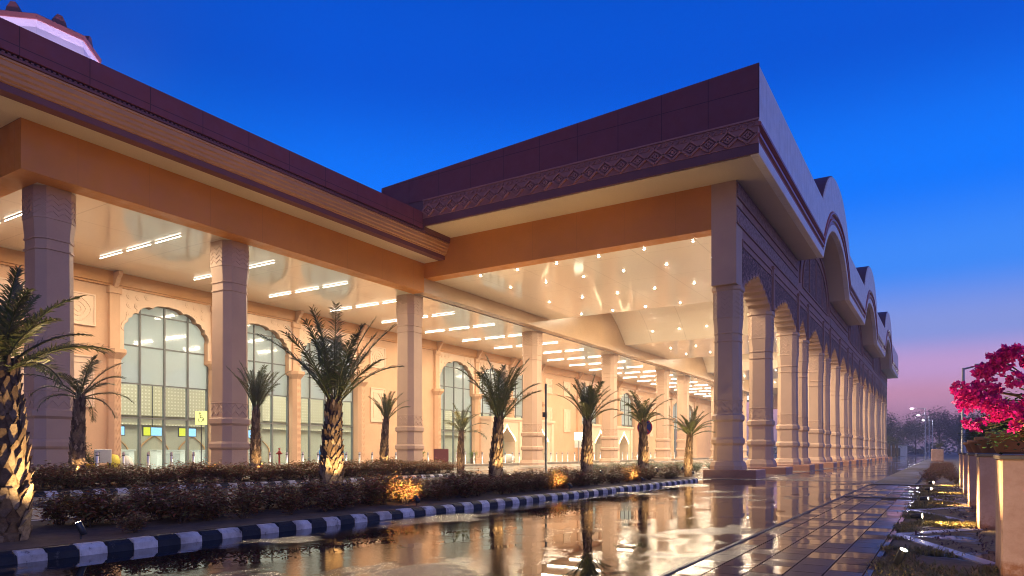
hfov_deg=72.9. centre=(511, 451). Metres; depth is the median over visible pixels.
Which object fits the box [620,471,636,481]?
shrub
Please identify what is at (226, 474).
shrub
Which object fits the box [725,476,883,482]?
crossing strip
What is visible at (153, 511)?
shrub
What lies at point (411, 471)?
shrub
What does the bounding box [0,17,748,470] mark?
terminal building
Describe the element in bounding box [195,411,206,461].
accessible sign
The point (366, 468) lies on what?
shrub
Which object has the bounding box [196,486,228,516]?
shrub
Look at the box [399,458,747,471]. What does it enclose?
drop off lane
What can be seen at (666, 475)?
shrub
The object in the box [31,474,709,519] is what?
service lane
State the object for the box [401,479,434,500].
shrub
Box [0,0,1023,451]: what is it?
sky
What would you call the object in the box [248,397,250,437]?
check in screen
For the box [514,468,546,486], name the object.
shrub
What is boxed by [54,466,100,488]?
shrub
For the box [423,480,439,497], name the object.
shrub
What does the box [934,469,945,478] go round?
hedge shrub
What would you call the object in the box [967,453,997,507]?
pedestal
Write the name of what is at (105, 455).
grey cabinet
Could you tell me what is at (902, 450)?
building
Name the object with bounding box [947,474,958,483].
hedge shrub
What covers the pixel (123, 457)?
bollard
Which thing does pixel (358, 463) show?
shrub
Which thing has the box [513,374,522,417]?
window
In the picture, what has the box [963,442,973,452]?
flower pot
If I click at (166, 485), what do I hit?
shrub
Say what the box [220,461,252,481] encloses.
shrub
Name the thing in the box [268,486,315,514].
shrub
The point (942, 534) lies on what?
ground cover
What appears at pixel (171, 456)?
bollard
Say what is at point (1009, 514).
pedestal
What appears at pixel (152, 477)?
shrub
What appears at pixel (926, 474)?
hedge shrub
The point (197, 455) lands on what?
check in desk
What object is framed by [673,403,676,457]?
window
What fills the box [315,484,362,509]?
shrub
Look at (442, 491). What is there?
shrub
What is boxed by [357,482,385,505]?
shrub
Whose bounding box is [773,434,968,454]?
wood
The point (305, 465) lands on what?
shrub
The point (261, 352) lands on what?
window
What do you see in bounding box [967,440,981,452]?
flower pot
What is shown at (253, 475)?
shrub
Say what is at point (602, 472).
shrub
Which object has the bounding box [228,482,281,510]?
shrub
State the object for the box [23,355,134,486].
date palm
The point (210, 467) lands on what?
shrub
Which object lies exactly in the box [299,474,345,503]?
shrub
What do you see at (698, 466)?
shrub
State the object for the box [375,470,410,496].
shrub
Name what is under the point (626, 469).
shrub
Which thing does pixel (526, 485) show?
shrub
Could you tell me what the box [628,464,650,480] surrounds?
shrub
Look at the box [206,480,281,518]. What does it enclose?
shrub
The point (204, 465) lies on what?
shrub
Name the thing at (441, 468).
shrub
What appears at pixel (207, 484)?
shrub
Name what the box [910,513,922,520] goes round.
ground uplight
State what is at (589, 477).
shrub
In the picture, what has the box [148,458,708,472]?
platform kerb
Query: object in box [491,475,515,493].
shrub
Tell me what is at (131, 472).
shrub
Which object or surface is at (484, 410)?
window
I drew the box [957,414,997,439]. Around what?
bougainvillea
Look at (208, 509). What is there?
shrub
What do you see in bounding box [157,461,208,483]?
shrub
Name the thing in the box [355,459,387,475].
shrub
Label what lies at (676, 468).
shrub
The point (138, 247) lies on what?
linear light
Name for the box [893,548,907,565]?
ground uplight
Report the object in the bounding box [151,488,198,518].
shrub
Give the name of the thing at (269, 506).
shrub
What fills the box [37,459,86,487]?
shrub
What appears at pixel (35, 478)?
shrub
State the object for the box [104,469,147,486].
shrub
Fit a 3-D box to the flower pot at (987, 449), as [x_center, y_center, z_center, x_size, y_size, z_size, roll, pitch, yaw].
[9.608,-0.139,13.808,0.700,0.325,0.700,0,0,32]
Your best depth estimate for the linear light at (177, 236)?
28.06 m
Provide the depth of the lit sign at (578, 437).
65.55 m
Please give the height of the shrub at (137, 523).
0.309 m
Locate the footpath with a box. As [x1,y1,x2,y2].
[875,458,934,483]
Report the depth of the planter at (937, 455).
77.97 m
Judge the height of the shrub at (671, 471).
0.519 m
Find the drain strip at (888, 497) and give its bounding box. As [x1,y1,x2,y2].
[845,483,927,498]
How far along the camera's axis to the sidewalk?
8.16 m
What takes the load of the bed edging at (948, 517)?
on the planting strip at (969, 540)
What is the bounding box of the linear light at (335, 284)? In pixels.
[323,282,347,287]
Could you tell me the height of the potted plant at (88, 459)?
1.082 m
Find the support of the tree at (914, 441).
on the ground at (953, 458)
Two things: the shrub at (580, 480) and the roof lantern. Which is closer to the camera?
the shrub at (580, 480)
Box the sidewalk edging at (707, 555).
[658,484,869,575]
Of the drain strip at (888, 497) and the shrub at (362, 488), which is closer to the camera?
the shrub at (362, 488)
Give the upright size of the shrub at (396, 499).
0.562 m
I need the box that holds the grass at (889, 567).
[864,483,999,575]
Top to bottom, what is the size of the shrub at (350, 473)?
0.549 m
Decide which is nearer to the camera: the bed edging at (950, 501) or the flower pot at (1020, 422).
the flower pot at (1020, 422)
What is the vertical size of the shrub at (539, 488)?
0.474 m
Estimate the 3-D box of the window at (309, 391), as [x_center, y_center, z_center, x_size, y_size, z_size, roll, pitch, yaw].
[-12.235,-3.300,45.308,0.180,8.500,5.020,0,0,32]
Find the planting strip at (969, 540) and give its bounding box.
[873,482,999,575]
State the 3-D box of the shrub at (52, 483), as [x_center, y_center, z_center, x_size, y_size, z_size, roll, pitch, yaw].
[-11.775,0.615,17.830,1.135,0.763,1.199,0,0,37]
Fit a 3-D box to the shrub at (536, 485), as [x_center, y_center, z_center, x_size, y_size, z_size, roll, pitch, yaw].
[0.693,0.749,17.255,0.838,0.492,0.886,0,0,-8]
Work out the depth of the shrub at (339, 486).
12.11 m
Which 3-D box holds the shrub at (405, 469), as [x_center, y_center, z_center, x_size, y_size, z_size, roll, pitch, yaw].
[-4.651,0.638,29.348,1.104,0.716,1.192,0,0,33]
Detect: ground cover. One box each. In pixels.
[910,525,994,554]
[923,504,975,519]
[927,493,967,502]
[931,485,962,491]
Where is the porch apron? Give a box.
[436,458,891,479]
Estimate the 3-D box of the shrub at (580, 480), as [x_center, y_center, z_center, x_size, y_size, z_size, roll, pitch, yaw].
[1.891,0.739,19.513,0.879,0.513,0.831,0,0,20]
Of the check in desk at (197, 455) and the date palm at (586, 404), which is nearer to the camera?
the date palm at (586, 404)
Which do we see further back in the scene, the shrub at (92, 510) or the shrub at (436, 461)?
the shrub at (436, 461)
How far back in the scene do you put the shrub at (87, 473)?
18.96 m
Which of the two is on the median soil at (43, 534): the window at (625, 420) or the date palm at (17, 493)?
the date palm at (17, 493)
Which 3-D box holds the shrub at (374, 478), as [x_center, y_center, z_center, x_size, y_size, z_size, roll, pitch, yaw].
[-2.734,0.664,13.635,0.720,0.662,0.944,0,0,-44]
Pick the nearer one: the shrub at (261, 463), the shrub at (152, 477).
the shrub at (152, 477)
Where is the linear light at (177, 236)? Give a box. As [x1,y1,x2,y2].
[155,235,181,243]
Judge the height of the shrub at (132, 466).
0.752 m
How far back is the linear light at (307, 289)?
36.93 m
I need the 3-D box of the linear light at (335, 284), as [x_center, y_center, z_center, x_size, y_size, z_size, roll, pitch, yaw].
[-9.139,-8.614,35.843,1.800,0.068,0.044,0,0,32]
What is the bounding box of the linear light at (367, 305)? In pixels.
[356,303,378,307]
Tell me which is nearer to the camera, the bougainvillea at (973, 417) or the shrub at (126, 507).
the shrub at (126, 507)
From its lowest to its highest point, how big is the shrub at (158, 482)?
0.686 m
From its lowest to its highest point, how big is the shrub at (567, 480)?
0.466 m
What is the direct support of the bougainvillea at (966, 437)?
in the flower pot at (968, 447)
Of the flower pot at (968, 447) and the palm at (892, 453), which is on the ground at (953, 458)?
the palm at (892, 453)
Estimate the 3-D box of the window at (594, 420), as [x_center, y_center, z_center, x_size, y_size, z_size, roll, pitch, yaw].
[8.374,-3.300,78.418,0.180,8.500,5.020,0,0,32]
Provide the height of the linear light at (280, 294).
0.068 m
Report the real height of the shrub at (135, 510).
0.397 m
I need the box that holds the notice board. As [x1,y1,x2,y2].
[434,449,448,462]
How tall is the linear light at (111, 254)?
0.068 m
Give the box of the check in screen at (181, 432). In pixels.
[178,428,195,436]
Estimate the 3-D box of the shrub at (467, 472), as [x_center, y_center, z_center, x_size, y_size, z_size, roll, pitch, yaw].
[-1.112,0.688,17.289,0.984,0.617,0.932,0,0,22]
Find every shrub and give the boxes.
[30,460,61,489]
[30,462,76,489]
[32,485,78,524]
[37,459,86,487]
[51,482,130,527]
[51,491,122,522]
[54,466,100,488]
[71,464,109,486]
[71,485,160,524]
[83,461,116,487]
[89,462,128,485]
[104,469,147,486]
[109,461,141,484]
[110,508,156,532]
[113,462,145,478]
[117,464,147,484]
[118,499,148,517]
[119,478,186,516]
[120,476,189,520]
[132,465,176,485]
[141,482,215,523]
[144,462,171,484]
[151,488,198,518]
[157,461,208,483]
[159,464,180,484]
[170,457,208,482]
[173,474,228,514]
[187,458,225,479]
[191,493,231,520]
[192,461,225,482]
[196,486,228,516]
[205,462,242,482]
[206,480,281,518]
[212,477,268,508]
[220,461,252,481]
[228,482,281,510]
[239,459,272,469]
[242,466,267,480]
[244,463,265,479]
[245,483,284,508]
[257,462,282,480]
[261,462,286,479]
[263,479,287,506]
[264,482,310,508]
[267,477,328,507]
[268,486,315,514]
[276,462,302,479]
[287,465,318,479]
[292,459,317,476]
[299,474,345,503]
[304,488,343,511]
[308,463,319,478]
[313,477,369,507]
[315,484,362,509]
[343,459,354,468]
[344,464,363,476]
[345,459,366,475]
[347,476,385,503]
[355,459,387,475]
[356,464,375,476]
[357,469,389,487]
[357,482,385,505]
[359,459,384,473]
[359,474,406,504]
[372,457,397,474]
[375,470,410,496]
[376,457,406,473]
[379,463,398,474]
[380,473,417,500]
[384,471,426,503]
[395,458,415,474]
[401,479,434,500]
[406,461,421,474]
[411,458,430,473]
[413,461,437,473]
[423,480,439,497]
[425,459,443,471]
[425,477,445,496]
[426,464,439,473]
[426,481,454,500]
[430,461,449,473]
[432,471,467,497]
[441,460,461,472]
[443,472,485,497]
[446,470,477,480]
[448,467,482,478]
[465,473,491,493]
[467,473,499,495]
[480,474,496,491]
[491,470,526,492]
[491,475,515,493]
[510,473,537,491]
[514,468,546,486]
[522,472,556,490]
[524,468,548,474]
[526,472,552,490]
[533,470,554,489]
[545,466,564,488]
[554,466,583,486]
[558,474,577,487]
[569,469,594,486]
[572,470,598,485]
[585,470,607,484]
[596,468,606,480]
[604,464,622,472]
[604,470,621,483]
[607,468,628,482]
[620,466,636,480]
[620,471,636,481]
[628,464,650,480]
[640,467,664,479]
[659,467,678,478]
[660,461,683,477]
[663,466,676,477]
[693,461,705,471]
[915,473,949,483]
[916,469,932,481]
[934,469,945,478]
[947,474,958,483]
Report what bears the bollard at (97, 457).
on the platform
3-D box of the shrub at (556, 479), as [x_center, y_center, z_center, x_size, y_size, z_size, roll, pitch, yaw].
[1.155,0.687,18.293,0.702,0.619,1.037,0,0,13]
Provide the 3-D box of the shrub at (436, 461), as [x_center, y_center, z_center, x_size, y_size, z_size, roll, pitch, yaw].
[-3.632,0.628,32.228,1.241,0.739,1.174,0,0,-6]
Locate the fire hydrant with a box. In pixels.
[276,448,282,463]
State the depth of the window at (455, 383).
57.19 m
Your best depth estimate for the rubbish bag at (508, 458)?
58.94 m
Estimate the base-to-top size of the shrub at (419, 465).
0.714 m
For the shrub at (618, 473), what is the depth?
21.80 m
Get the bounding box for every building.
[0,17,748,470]
[891,445,908,455]
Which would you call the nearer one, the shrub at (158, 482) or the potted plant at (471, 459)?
the shrub at (158, 482)
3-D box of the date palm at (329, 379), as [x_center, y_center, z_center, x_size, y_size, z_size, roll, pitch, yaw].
[-3.280,-0.893,12.885,2.842,3.787,2.768,0,0,32]
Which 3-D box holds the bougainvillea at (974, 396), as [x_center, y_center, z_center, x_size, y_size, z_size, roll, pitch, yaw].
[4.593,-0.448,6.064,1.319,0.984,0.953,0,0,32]
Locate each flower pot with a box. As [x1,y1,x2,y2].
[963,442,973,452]
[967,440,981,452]
[974,437,995,452]
[985,430,1023,453]
[1012,419,1023,442]
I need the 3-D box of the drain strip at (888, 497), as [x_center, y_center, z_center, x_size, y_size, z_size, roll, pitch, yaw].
[10.612,1.065,19.367,1.650,0.030,7.700,0,0,32]
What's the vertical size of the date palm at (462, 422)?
3.546 m
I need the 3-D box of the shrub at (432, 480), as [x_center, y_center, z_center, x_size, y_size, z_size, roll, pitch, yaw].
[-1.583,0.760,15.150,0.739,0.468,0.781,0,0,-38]
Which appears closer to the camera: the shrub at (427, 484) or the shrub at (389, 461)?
the shrub at (427, 484)
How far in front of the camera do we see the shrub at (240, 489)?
11.68 m
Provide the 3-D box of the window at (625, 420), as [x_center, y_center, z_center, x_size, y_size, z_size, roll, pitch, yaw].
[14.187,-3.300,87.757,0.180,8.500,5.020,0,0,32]
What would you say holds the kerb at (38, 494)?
on the drop off lane
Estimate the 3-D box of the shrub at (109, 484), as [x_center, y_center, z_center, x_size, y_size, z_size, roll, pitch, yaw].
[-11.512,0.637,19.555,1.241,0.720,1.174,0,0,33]
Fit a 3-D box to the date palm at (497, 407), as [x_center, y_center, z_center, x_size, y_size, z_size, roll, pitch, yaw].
[-0.235,-0.772,17.453,2.200,3.546,2.465,0,0,18]
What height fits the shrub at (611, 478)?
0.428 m
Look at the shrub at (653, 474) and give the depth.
24.11 m
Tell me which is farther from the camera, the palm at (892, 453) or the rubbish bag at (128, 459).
the palm at (892, 453)
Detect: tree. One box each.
[886,410,912,444]
[886,413,905,439]
[891,416,934,454]
[900,405,977,448]
[926,413,968,454]
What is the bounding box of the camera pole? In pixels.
[542,384,546,471]
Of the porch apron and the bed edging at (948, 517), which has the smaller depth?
the bed edging at (948, 517)
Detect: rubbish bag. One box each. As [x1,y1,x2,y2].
[107,454,119,469]
[120,456,133,469]
[503,454,514,462]
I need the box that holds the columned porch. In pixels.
[381,63,898,477]
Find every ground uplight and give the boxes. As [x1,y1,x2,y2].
[75,521,86,538]
[414,495,419,505]
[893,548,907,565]
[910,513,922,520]
[919,497,927,501]
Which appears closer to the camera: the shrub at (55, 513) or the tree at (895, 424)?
the shrub at (55, 513)
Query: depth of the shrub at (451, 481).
14.56 m
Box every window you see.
[121,307,207,468]
[247,324,288,464]
[301,338,352,461]
[440,361,471,462]
[479,368,505,415]
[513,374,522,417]
[580,387,595,459]
[620,393,631,426]
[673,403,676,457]
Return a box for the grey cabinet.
[94,449,111,467]
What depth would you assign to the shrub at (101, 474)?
18.71 m
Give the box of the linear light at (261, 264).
[249,261,274,267]
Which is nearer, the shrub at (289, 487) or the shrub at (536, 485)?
the shrub at (289, 487)
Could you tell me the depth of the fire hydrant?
36.73 m
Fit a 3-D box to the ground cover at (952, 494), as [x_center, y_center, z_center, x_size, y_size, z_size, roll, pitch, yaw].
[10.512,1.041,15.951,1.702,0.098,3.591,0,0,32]
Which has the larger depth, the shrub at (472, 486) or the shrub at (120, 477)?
the shrub at (120, 477)
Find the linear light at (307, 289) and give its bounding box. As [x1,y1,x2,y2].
[295,287,318,292]
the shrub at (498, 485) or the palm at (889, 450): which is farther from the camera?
the palm at (889, 450)
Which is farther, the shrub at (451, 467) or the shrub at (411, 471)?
the shrub at (451, 467)
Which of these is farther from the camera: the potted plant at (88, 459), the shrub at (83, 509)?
the potted plant at (88, 459)
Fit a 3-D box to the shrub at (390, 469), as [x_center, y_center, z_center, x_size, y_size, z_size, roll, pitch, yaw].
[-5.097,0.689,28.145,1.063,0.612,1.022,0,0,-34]
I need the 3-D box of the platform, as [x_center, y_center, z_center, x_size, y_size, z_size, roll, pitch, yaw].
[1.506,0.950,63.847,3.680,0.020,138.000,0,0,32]
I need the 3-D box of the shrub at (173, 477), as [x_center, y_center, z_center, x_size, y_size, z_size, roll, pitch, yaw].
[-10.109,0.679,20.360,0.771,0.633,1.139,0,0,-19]
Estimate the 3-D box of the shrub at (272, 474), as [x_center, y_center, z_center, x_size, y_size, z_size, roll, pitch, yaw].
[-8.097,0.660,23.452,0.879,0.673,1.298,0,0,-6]
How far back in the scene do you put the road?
8.61 m
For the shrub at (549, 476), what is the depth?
17.93 m
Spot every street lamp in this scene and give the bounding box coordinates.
[910,408,925,458]
[928,419,929,457]
[961,364,979,452]
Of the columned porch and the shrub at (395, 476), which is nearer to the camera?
the shrub at (395, 476)
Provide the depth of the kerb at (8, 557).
9.24 m
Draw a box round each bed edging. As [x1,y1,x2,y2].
[895,528,994,564]
[910,507,971,522]
[927,495,967,504]
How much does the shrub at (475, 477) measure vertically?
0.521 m
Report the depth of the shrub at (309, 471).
24.47 m
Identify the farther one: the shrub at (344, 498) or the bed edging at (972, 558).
the shrub at (344, 498)
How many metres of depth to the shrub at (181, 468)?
21.78 m
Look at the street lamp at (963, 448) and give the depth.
30.13 m
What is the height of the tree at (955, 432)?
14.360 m
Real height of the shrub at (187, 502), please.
0.582 m
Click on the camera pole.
(544, 414)
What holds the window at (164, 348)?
in the terminal building at (98, 161)
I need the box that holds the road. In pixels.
[0,456,930,575]
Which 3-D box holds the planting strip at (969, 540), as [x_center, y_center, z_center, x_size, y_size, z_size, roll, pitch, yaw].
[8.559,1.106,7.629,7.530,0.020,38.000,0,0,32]
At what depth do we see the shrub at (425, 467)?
30.24 m
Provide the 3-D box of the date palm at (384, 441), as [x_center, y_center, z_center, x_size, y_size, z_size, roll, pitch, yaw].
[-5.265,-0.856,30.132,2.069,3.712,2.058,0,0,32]
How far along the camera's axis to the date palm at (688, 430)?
28.98 m
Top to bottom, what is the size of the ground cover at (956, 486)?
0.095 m
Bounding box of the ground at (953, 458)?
[676,452,966,574]
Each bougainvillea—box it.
[949,343,1023,454]
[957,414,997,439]
[957,424,978,442]
[958,396,1014,444]
[961,409,1002,436]
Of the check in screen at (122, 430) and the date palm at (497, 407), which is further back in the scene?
the check in screen at (122, 430)
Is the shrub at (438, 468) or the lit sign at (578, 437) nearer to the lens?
the shrub at (438, 468)
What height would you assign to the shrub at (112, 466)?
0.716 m
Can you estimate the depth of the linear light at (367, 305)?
40.76 m
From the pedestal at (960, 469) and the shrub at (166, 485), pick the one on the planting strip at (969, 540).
the pedestal at (960, 469)
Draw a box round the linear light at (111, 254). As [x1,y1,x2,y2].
[99,251,122,258]
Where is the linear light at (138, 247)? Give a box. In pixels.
[126,243,150,250]
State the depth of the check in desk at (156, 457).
46.37 m
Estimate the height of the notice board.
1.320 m
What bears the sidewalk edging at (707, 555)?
on the road
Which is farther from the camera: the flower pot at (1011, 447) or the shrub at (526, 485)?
the shrub at (526, 485)
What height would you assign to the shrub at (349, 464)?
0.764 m
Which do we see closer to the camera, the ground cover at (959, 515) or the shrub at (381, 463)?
the ground cover at (959, 515)
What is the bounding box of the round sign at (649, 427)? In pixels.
[637,420,651,434]
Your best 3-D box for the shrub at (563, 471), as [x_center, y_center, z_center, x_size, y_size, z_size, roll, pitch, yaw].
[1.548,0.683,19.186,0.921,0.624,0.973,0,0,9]
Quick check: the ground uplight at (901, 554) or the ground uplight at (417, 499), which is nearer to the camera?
the ground uplight at (901, 554)
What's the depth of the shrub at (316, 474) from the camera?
24.94 m
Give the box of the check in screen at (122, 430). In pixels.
[121,426,124,435]
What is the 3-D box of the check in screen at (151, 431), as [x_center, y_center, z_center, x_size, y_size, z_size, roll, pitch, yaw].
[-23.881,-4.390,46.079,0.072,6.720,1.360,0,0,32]
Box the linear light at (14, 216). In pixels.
[4,213,21,220]
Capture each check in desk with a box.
[121,450,133,462]
[150,450,184,465]
[190,450,204,464]
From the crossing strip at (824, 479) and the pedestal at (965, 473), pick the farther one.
the crossing strip at (824, 479)
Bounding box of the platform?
[448,457,708,464]
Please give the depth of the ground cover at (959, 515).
12.38 m
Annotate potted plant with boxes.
[86,449,94,468]
[470,450,477,463]
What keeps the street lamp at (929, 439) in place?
on the road
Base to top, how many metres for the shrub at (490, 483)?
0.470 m
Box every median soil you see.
[0,476,690,550]
[33,472,448,491]
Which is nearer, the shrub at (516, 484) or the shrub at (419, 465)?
the shrub at (516, 484)
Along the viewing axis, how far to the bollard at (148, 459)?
31.80 m
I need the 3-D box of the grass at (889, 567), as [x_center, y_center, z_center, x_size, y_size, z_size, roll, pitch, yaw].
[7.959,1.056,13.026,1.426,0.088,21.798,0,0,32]
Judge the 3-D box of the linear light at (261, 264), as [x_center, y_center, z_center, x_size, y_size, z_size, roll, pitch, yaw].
[-11.544,-8.614,31.980,1.800,0.068,0.044,0,0,32]
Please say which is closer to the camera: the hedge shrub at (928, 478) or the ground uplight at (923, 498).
the ground uplight at (923, 498)
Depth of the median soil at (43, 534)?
9.90 m
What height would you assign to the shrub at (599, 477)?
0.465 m
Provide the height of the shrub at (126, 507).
0.530 m
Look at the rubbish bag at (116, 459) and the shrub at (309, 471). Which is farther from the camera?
the rubbish bag at (116, 459)
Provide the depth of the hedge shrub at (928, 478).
23.53 m
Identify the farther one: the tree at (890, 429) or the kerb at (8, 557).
the tree at (890, 429)
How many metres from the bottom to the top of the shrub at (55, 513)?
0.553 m
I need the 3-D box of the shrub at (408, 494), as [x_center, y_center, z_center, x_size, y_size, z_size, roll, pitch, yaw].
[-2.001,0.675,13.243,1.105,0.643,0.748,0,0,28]
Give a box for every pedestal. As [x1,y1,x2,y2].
[959,453,962,486]
[962,453,967,494]
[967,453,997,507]
[975,453,995,529]
[993,454,1023,575]
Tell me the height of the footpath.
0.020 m
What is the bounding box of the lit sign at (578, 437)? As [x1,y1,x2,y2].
[574,432,582,462]
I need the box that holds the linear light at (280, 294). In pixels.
[269,292,290,296]
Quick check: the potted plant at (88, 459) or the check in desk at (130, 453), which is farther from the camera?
the check in desk at (130, 453)
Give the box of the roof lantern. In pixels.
[0,1,101,62]
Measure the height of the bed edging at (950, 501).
0.030 m
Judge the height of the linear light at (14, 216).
0.068 m
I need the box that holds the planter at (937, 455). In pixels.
[931,440,943,461]
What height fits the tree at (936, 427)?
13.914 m
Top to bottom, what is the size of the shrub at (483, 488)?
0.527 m
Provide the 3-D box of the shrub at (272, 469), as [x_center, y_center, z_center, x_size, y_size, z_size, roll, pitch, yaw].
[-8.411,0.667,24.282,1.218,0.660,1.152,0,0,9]
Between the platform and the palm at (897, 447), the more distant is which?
the palm at (897, 447)
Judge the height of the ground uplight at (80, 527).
0.224 m
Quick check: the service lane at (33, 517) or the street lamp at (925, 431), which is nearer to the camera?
the service lane at (33, 517)
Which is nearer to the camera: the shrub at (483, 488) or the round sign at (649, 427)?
the shrub at (483, 488)
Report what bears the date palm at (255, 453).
on the median soil at (39, 489)
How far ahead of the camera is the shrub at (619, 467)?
23.39 m
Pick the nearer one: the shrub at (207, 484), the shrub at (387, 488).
the shrub at (207, 484)
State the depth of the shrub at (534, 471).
20.45 m
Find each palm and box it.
[0,265,114,542]
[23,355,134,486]
[227,360,289,479]
[257,300,404,504]
[367,391,410,462]
[442,404,488,473]
[456,355,540,490]
[556,373,621,482]
[613,390,679,478]
[662,406,714,476]
[888,437,896,456]
[891,437,901,456]
[891,437,902,457]
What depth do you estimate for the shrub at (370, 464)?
28.52 m
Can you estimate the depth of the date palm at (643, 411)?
25.20 m
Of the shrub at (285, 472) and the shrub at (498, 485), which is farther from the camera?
the shrub at (285, 472)
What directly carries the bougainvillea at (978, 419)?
in the flower pot at (1011, 447)
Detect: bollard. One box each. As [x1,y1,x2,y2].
[96,452,98,466]
[122,452,124,468]
[147,452,149,468]
[170,452,172,468]
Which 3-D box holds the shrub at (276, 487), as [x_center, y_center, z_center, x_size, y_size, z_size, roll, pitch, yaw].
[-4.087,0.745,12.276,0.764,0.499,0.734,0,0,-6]
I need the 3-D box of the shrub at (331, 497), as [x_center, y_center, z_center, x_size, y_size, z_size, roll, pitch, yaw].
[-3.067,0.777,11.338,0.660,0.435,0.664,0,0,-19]
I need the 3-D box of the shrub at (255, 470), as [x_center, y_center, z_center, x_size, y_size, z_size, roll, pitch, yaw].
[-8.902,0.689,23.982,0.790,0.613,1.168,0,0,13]
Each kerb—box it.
[0,476,697,565]
[34,472,455,496]
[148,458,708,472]
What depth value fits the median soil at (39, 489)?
22.18 m
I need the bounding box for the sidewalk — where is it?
[667,485,921,575]
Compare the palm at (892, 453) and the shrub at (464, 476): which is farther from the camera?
the palm at (892, 453)
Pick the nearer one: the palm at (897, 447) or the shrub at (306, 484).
the shrub at (306, 484)

